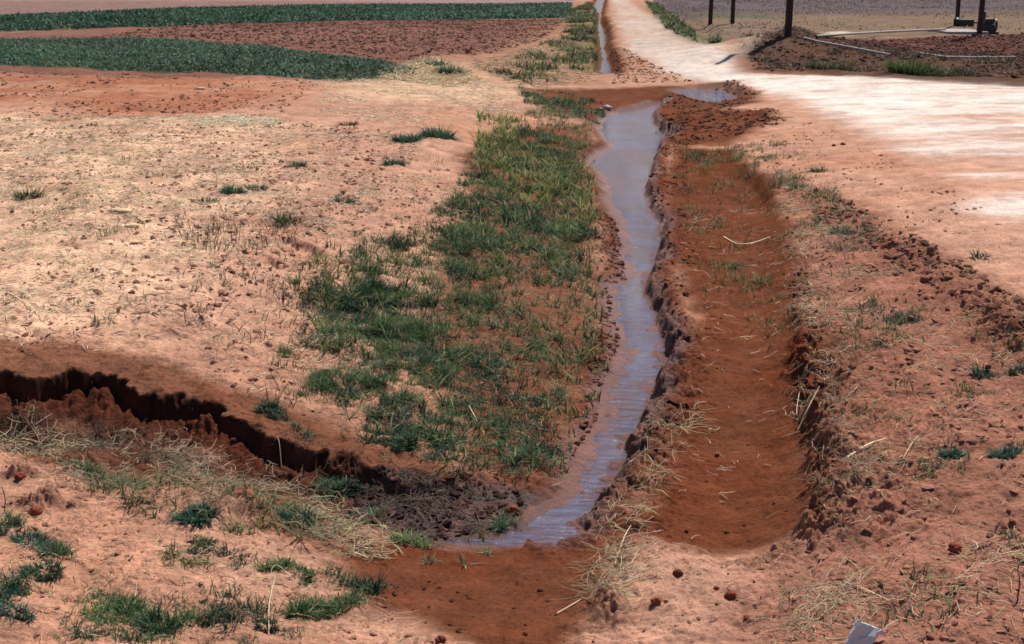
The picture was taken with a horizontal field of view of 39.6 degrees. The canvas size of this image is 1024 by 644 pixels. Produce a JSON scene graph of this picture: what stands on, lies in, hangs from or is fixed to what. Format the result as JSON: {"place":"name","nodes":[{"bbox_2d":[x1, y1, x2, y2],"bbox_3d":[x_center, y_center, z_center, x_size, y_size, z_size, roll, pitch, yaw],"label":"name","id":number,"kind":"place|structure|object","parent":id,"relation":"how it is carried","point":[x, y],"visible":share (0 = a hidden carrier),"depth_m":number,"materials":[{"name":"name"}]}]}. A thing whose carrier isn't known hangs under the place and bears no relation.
{"place":"outdoors","nodes":[
{"label":"outdoors","id":0,"kind":"place"},
{"bbox_2d":[0,18,567,80],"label":"field","id":1,"kind":"structure","parent":0,"point":[60,70],"depth_m":42.42,"materials":[{"name":"soil"}]},
{"bbox_2d":[0,35,416,80],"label":"leafy crop","id":2,"kind":"object","parent":1,"relation":"on","point":[162,48],"visible":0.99,"depth_m":32.69,"materials":[{"name":"green plant"}]},
{"bbox_2d":[0,0,1023,643],"bbox_3d":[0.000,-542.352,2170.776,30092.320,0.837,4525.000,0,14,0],"label":"ground","id":3,"kind":"structure","parent":0,"point":[162,384],"depth_m":8.19,"materials":[{"name":"soil"}]},
{"bbox_2d":[0,596,39,624],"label":"weed clump","id":4,"kind":"object","parent":3,"relation":"on","point":[12,616],"visible":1,"depth_m":5.19,"materials":[{"name":"green plant"}]},
{"bbox_2d":[14,471,26,479],"bbox_3d":[-2.287,0.716,6.613,0.053,0.040,0.050,0,14,0],"label":"soil clod","id":5,"kind":"object","parent":3,"relation":"on","point":[20,475],"visible":1,"depth_m":6.60,"materials":[{"name":"brown soil"}]},
{"bbox_2d":[10,293,43,318],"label":"dry stalk","id":6,"kind":"object","parent":3,"relation":"on","point":[29,305],"visible":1,"depth_m":9.13,"materials":[{"name":"plant"}]},
{"bbox_2d":[6,528,50,543],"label":"weed clump","id":7,"kind":"object","parent":3,"relation":"on","point":[30,535],"visible":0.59,"depth_m":5.97,"materials":[{"name":"green plant"}]},
{"bbox_2d":[7,185,51,201],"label":"weed clump","id":8,"kind":"object","parent":3,"relation":"on","point":[19,195],"visible":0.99,"depth_m":13.52,"materials":[{"name":"green plant"}]},
{"bbox_2d":[28,506,42,515],"bbox_3d":[-2.094,0.830,6.251,0.065,0.044,0.051,0,14,0],"label":"soil clod","id":9,"kind":"object","parent":3,"relation":"on","point":[35,510],"visible":0.95,"depth_m":6.24,"materials":[{"name":"brown soil"}]},
{"bbox_2d":[17,556,71,581],"bbox_3d":[-1.829,0.970,5.546,0.213,0.069,0.186,0,14,0],"label":"weed clump","id":10,"kind":"object","parent":3,"relation":"on","point":[56,566],"visible":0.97,"depth_m":5.56,"materials":[{"name":"green plant"}]},
{"bbox_2d":[87,309,118,323],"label":"weed clump","id":11,"kind":"object","parent":3,"relation":"on","point":[94,321],"visible":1,"depth_m":8.85,"materials":[{"name":"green plant"}]},
{"bbox_2d":[108,208,132,213],"bbox_3d":[-3.453,-0.978,12.556,0.208,0.066,0.140,0,14,0],"label":"stone","id":12,"kind":"object","parent":3,"relation":"on","point":[121,210],"visible":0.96,"depth_m":12.51,"materials":[{"name":"stone"}]},
{"bbox_2d":[94,593,150,612],"bbox_3d":[-1.462,1.063,5.372,0.236,0.090,0.207,0,14,0],"label":"weed clump","id":13,"kind":"object","parent":3,"relation":"on","point":[142,606],"visible":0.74,"depth_m":5.36,"materials":[{"name":"green plant"}]},
{"bbox_2d":[124,223,139,227],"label":"stone","id":14,"kind":"object","parent":3,"relation":"on","point":[133,225],"visible":0.99,"depth_m":11.90,"materials":[{"name":"stone"}]},
{"bbox_2d":[125,609,186,635],"bbox_3d":[-1.312,1.103,5.209,0.245,0.084,0.216,0,14,0],"label":"weed clump","id":15,"kind":"object","parent":3,"relation":"on","point":[151,620],"visible":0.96,"depth_m":5.22,"materials":[{"name":"green plant"}]},
{"bbox_2d":[167,496,219,527],"bbox_3d":[-1.389,0.837,6.241,0.274,0.091,0.261,0,14,0],"label":"weed clump","id":16,"kind":"object","parent":3,"relation":"on","point":[191,512],"visible":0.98,"depth_m":6.25,"materials":[{"name":"green plant"}]},
{"bbox_2d":[189,195,221,202],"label":"weed clump","id":17,"kind":"object","parent":3,"relation":"on","point":[202,199],"visible":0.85,"depth_m":13.24,"materials":[{"name":"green plant"}]},
{"bbox_2d":[215,166,217,186],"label":"dry stalk","id":18,"kind":"object","parent":3,"relation":"on","point":[216,177],"visible":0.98,"depth_m":14.03,"materials":[{"name":"plant"}]},
{"bbox_2d":[218,183,250,196],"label":"weed clump","id":19,"kind":"object","parent":3,"relation":"on","point":[230,190],"visible":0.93,"depth_m":13.65,"materials":[{"name":"green plant"}]},
{"bbox_2d":[242,183,267,190],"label":"weed clump","id":20,"kind":"object","parent":3,"relation":"on","point":[262,187],"visible":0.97,"depth_m":14.06,"materials":[{"name":"green plant"}]},
{"bbox_2d":[245,612,288,632],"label":"weed clump","id":21,"kind":"object","parent":3,"relation":"on","point":[263,619],"visible":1,"depth_m":5.30,"materials":[{"name":"green plant"}]},
{"bbox_2d":[268,575,275,634],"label":"dry stalk","id":22,"kind":"object","parent":3,"relation":"on","point":[269,609],"visible":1,"depth_m":5.37,"materials":[{"name":"plant"}]},
{"bbox_2d":[266,210,305,226],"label":"weed clump","id":23,"kind":"object","parent":3,"relation":"on","point":[284,219],"visible":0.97,"depth_m":12.01,"materials":[{"name":"green plant"}]},
{"bbox_2d":[0,1,572,31],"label":"leafy crop","id":24,"kind":"object","parent":3,"relation":"on","point":[266,13],"visible":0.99,"depth_m":63.20,"materials":[{"name":"green plant"}]},
{"bbox_2d":[271,565,307,595],"bbox_3d":[-0.912,1.034,5.618,0.118,0.069,0.219,-11,18,-37],"label":"dry stalk","id":25,"kind":"object","parent":3,"relation":"on","point":[288,574],"visible":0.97,"depth_m":5.67,"materials":[{"name":"plant"}]},
{"bbox_2d":[285,159,308,166],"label":"weed clump","id":26,"kind":"object","parent":3,"relation":"on","point":[299,164],"visible":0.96,"depth_m":15.52,"materials":[{"name":"green plant"}]},
{"bbox_2d":[275,503,329,528],"bbox_3d":[-0.977,0.878,6.428,0.281,0.113,0.280,12,19,41],"label":"weed clump","id":27,"kind":"object","parent":3,"relation":"on","point":[307,517],"visible":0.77,"depth_m":6.43,"materials":[{"name":"green plant"}]},
{"bbox_2d":[301,315,345,332],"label":"weed clump","id":28,"kind":"object","parent":3,"relation":"on","point":[316,328],"visible":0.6,"depth_m":9.13,"materials":[{"name":"green plant"}]},
{"bbox_2d":[330,195,358,203],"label":"weed clump","id":29,"kind":"object","parent":3,"relation":"on","point":[348,201],"visible":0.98,"depth_m":13.29,"materials":[{"name":"green plant"}]},
{"bbox_2d":[335,119,358,125],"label":"weed clump","id":30,"kind":"object","parent":3,"relation":"on","point":[349,123],"visible":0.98,"depth_m":19.81,"materials":[{"name":"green plant"}]},
{"bbox_2d":[379,156,407,165],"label":"weed clump","id":31,"kind":"object","parent":3,"relation":"on","point":[392,162],"visible":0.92,"depth_m":15.98,"materials":[{"name":"green plant"}]},
{"bbox_2d":[388,131,425,142],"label":"weed clump","id":32,"kind":"object","parent":3,"relation":"on","point":[408,138],"visible":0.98,"depth_m":18.20,"materials":[{"name":"green plant"}]},
{"bbox_2d":[415,552,443,564],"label":"weed clump","id":33,"kind":"object","parent":3,"relation":"on","point":[432,560],"visible":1,"depth_m":6.11,"materials":[{"name":"green plant"}]},
{"bbox_2d":[412,124,465,139],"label":"weed clump","id":34,"kind":"object","parent":3,"relation":"on","point":[444,134],"visible":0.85,"depth_m":18.52,"materials":[{"name":"green plant"}]},
{"bbox_2d":[424,58,453,65],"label":"weed clump","id":35,"kind":"object","parent":3,"relation":"on","point":[435,63],"visible":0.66,"depth_m":31.71,"materials":[{"name":"green plant"}]},
{"bbox_2d":[434,635,445,643],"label":"soil clod","id":36,"kind":"object","parent":3,"relation":"on","point":[440,639],"visible":1,"depth_m":5.23,"materials":[{"name":"brown soil"}]},
{"bbox_2d":[430,63,466,75],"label":"weed clump","id":37,"kind":"object","parent":3,"relation":"on","point":[442,69],"visible":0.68,"depth_m":29.26,"materials":[{"name":"green plant"}]},
{"bbox_2d":[75,104,854,543],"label":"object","id":38,"kind":"object","parent":3,"relation":"on","point":[487,148],"visible":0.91,"depth_m":10.63,"materials":[{"name":"green plant"}]},
{"bbox_2d":[456,551,475,569],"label":"weed clump","id":39,"kind":"object","parent":3,"relation":"on","point":[461,561],"visible":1,"depth_m":6.10,"materials":[{"name":"green plant"}]},
{"bbox_2d":[0,0,1023,643],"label":"grass","id":40,"kind":"structure","parent":3,"relation":"on","point":[402,436],"depth_m":9.28,"materials":[{"name":"green plant"}]},
{"bbox_2d":[0,38,1023,643],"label":"straw","id":41,"kind":"object","parent":3,"relation":"on","point":[422,74],"visible":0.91,"depth_m":8.64,"materials":[{"name":"beige plant"}]},
{"bbox_2d":[0,18,1023,643],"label":"soil clods","id":42,"kind":"object","parent":3,"relation":"on","point":[942,44],"visible":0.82,"depth_m":12.15,"materials":[{"name":"brown soil"}]},
{"bbox_2d":[505,505,519,512],"bbox_3d":[0.002,0.891,6.741,0.057,0.045,0.057,-10,17,-34],"label":"soil clod","id":43,"kind":"object","parent":3,"relation":"on","point":[511,507],"visible":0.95,"depth_m":6.72,"materials":[{"name":"brown soil"}]},
{"bbox_2d":[650,597,661,604],"bbox_3d":[0.556,1.078,5.491,0.045,0.031,0.032,0,14,0],"label":"soil clod","id":44,"kind":"object","parent":3,"relation":"on","point":[656,600],"visible":1,"depth_m":5.48,"materials":[{"name":"brown soil"}]},
{"bbox_2d":[672,569,683,576],"bbox_3d":[0.677,1.025,5.814,0.048,0.033,0.037,0,14,0],"label":"soil clod","id":45,"kind":"object","parent":3,"relation":"on","point":[677,572],"visible":1,"depth_m":5.80,"materials":[{"name":"brown soil"}]},
{"bbox_2d":[683,291,689,296],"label":"soil clod","id":46,"kind":"object","parent":3,"relation":"on","point":[685,294],"visible":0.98,"depth_m":10.66,"materials":[{"name":"brown soil"}]},
{"bbox_2d":[708,0,712,24],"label":"utility pole","id":47,"kind":"object","parent":3,"relation":"on","point":[710,17],"visible":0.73,"depth_m":54.84,"materials":[{"name":"brown wood"}]},
{"bbox_2d":[724,590,736,597],"bbox_3d":[0.848,1.056,5.514,0.050,0.031,0.037,0,14,0],"label":"soil clod","id":48,"kind":"object","parent":3,"relation":"on","point":[730,594],"visible":1,"depth_m":5.50,"materials":[{"name":"brown soil"}]},
{"bbox_2d":[730,0,734,23],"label":"utility pole","id":49,"kind":"object","parent":3,"relation":"on","point":[732,19],"visible":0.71,"depth_m":54.38,"materials":[{"name":"brown wood"}]},
{"bbox_2d":[723,236,768,244],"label":"dry stalk","id":50,"kind":"object","parent":3,"relation":"on","point":[743,243],"visible":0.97,"depth_m":12.56,"materials":[{"name":"plant"}]},
{"bbox_2d":[784,0,793,37],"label":"utility pole","id":51,"kind":"object","parent":3,"relation":"on","point":[788,18],"visible":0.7,"depth_m":37.49,"materials":[{"name":"brown wood"}]},
{"bbox_2d":[764,547,819,554],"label":"dry stalk","id":52,"kind":"object","parent":3,"relation":"on","point":[789,547],"visible":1,"depth_m":5.84,"materials":[{"name":"plant"}]},
{"bbox_2d":[781,180,815,189],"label":"weed clump","id":53,"kind":"object","parent":3,"relation":"on","point":[795,186],"visible":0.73,"depth_m":14.97,"materials":[{"name":"green plant"}]},
{"bbox_2d":[798,386,819,429],"bbox_3d":[1.584,0.458,7.542,0.027,0.201,0.198,13,19,42],"label":"dry stalk","id":54,"kind":"object","parent":3,"relation":"on","point":[807,410],"visible":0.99,"depth_m":7.50,"materials":[{"name":"plant"}]},
{"bbox_2d":[804,163,829,172],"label":"weed clump","id":55,"kind":"object","parent":3,"relation":"on","point":[817,169],"visible":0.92,"depth_m":16.05,"materials":[{"name":"green plant"}]},
{"bbox_2d":[800,57,857,70],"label":"grass","id":56,"kind":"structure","parent":3,"relation":"on","point":[829,66],"depth_m":29.92,"materials":[{"name":"green plant"}]},
{"bbox_2d":[826,225,856,234],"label":"weed clump","id":57,"kind":"object","parent":3,"relation":"on","point":[838,231],"visible":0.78,"depth_m":12.26,"materials":[{"name":"green plant"}]},
{"bbox_2d":[803,37,890,55],"bbox_3d":[8.395,-7.003,36.081,0.204,0.305,3.625,-6,15,-23],"label":"irrigation pipe","id":58,"kind":"object","parent":3,"relation":"on","point":[845,46],"visible":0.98,"depth_m":36.03,"materials":[{"name":"grey metal"}]},
{"bbox_2d":[845,620,886,643],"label":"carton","id":59,"kind":"object","parent":3,"relation":"on","point":[862,633],"visible":1,"depth_m":4.86,"materials":[{"name":"white cardboard"}]},
{"bbox_2d":[846,438,885,458],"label":"dry stalk","id":60,"kind":"object","parent":3,"relation":"on","point":[863,447],"visible":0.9,"depth_m":6.86,"materials":[{"name":"plant"}]},
{"bbox_2d":[865,477,873,483],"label":"soil clod","id":61,"kind":"object","parent":3,"relation":"on","point":[867,479],"visible":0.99,"depth_m":6.32,"materials":[{"name":"brown soil"}]},
{"bbox_2d":[844,582,895,603],"bbox_3d":[1.337,1.009,5.309,0.016,0.037,0.293,-7,16,-26],"label":"dry stalk","id":62,"kind":"object","parent":3,"relation":"on","point":[867,590],"visible":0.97,"depth_m":5.33,"materials":[{"name":"plant"}]},
{"bbox_2d":[815,28,945,36],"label":"irrigation pipe","id":63,"kind":"object","parent":3,"relation":"on","point":[858,33],"visible":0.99,"depth_m":45.14,"materials":[{"name":"grey metal"}]},
{"bbox_2d":[878,309,924,324],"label":"weed clump","id":64,"kind":"object","parent":3,"relation":"on","point":[906,315],"visible":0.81,"depth_m":9.15,"materials":[{"name":"green plant"}]},
{"bbox_2d":[875,52,950,74],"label":"grass","id":65,"kind":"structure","parent":3,"relation":"on","point":[902,67],"depth_m":28.74,"materials":[{"name":"green plant"}]},
{"bbox_2d":[906,373,939,393],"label":"weed clump","id":66,"kind":"object","parent":3,"relation":"on","point":[912,387],"visible":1,"depth_m":7.64,"materials":[{"name":"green plant"}]},
{"bbox_2d":[909,64,987,76],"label":"grass","id":67,"kind":"structure","parent":3,"relation":"on","point":[940,73],"depth_m":28.36,"materials":[{"name":"green plant"}]},
{"bbox_2d":[932,446,969,459],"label":"weed clump","id":68,"kind":"object","parent":3,"relation":"on","point":[955,452],"visible":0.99,"depth_m":6.66,"materials":[{"name":"green plant"}]},
{"bbox_2d":[945,591,956,595],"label":"soil clod","id":69,"kind":"object","parent":3,"relation":"on","point":[947,593],"visible":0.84,"depth_m":5.20,"materials":[{"name":"brown soil"}]},
{"bbox_2d":[948,541,961,552],"bbox_3d":[1.757,0.893,5.638,0.054,0.048,0.068,0,14,0],"label":"soil clod","id":70,"kind":"object","parent":3,"relation":"on","point":[955,546],"visible":1,"depth_m":5.62,"materials":[{"name":"brown soil"}]},
{"bbox_2d":[955,0,960,18],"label":"utility pole","id":71,"kind":"object","parent":3,"relation":"on","point":[957,12],"visible":0.51,"depth_m":54.24,"materials":[{"name":"brown wood"}]},
{"bbox_2d":[930,29,988,34],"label":"concrete slab","id":72,"kind":"structure","parent":3,"relation":"on","point":[959,31],"depth_m":47.96,"materials":[{"name":"white concrete"}]},
{"bbox_2d":[953,17,977,26],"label":"pump engine","id":73,"kind":"object","parent":3,"relation":"on","point":[957,21],"visible":0.81,"depth_m":53.67,"materials":[{"name":"black metal"}]},
{"bbox_2d":[920,52,1015,57],"bbox_3d":[10.950,-6.506,34.811,2.495,0.107,1.877,7,16,27],"label":"irrigation pipe","id":74,"kind":"object","parent":3,"relation":"on","point":[969,56],"visible":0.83,"depth_m":34.48,"materials":[{"name":"grey metal"}]},
{"bbox_2d":[961,248,993,259],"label":"weed clump","id":75,"kind":"object","parent":3,"relation":"on","point":[978,254],"visible":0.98,"depth_m":10.94,"materials":[{"name":"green plant"}]},
{"bbox_2d":[964,363,995,379],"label":"weed clump","id":76,"kind":"object","parent":3,"relation":"on","point":[976,372],"visible":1,"depth_m":7.86,"materials":[{"name":"green plant"}]},
{"bbox_2d":[977,0,984,34],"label":"utility pole","id":77,"kind":"object","parent":3,"relation":"on","point":[980,16],"visible":0.69,"depth_m":47.58,"materials":[{"name":"brown wood"}]},
{"bbox_2d":[976,12,998,33],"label":"pump engine","id":78,"kind":"object","parent":3,"relation":"on","point":[989,26],"visible":0.73,"depth_m":48.24,"materials":[{"name":"black metal"}]},
{"bbox_2d":[970,535,1008,547],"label":"dry stalk","id":79,"kind":"object","parent":3,"relation":"on","point":[987,540],"visible":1,"depth_m":5.65,"materials":[{"name":"plant"}]},
{"bbox_2d":[982,443,1022,459],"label":"weed clump","id":80,"kind":"object","parent":3,"relation":"on","point":[1008,452],"visible":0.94,"depth_m":6.64,"materials":[{"name":"green plant"}]},
{"bbox_2d":[1003,359,1023,375],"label":"weed clump","id":81,"kind":"object","parent":3,"relation":"on","point":[1015,368],"visible":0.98,"depth_m":7.83,"materials":[{"name":"green plant"}]},
{"bbox_2d":[1016,571,1020,596],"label":"dry stalk","id":82,"kind":"object","parent":3,"relation":"on","point":[1019,585],"visible":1,"depth_m":5.16,"materials":[{"name":"plant"}]},
{"bbox_2d":[448,106,667,545],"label":"stream","id":83,"kind":"structure","parent":0,"point":[633,138],"depth_m":10.53,"materials":[{"name":"liquid"}]},
{"bbox_2d":[594,0,611,73],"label":"water","id":84,"kind":"structure","parent":0,"point":[605,67],"depth_m":48.62,"materials":[{"name":"grey liquid"}]},
{"bbox_2d":[609,0,1023,239],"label":"road","id":85,"kind":"structure","parent":0,"point":[963,139],"depth_m":21.97,"materials":[{"name":"soil"}]},
{"bbox_2d":[677,90,735,102],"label":"puddle","id":86,"kind":"object","parent":85,"relation":"on","point":[713,96],"visible":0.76,"depth_m":27.01,"materials":[{"name":"liquid"}]}
]}

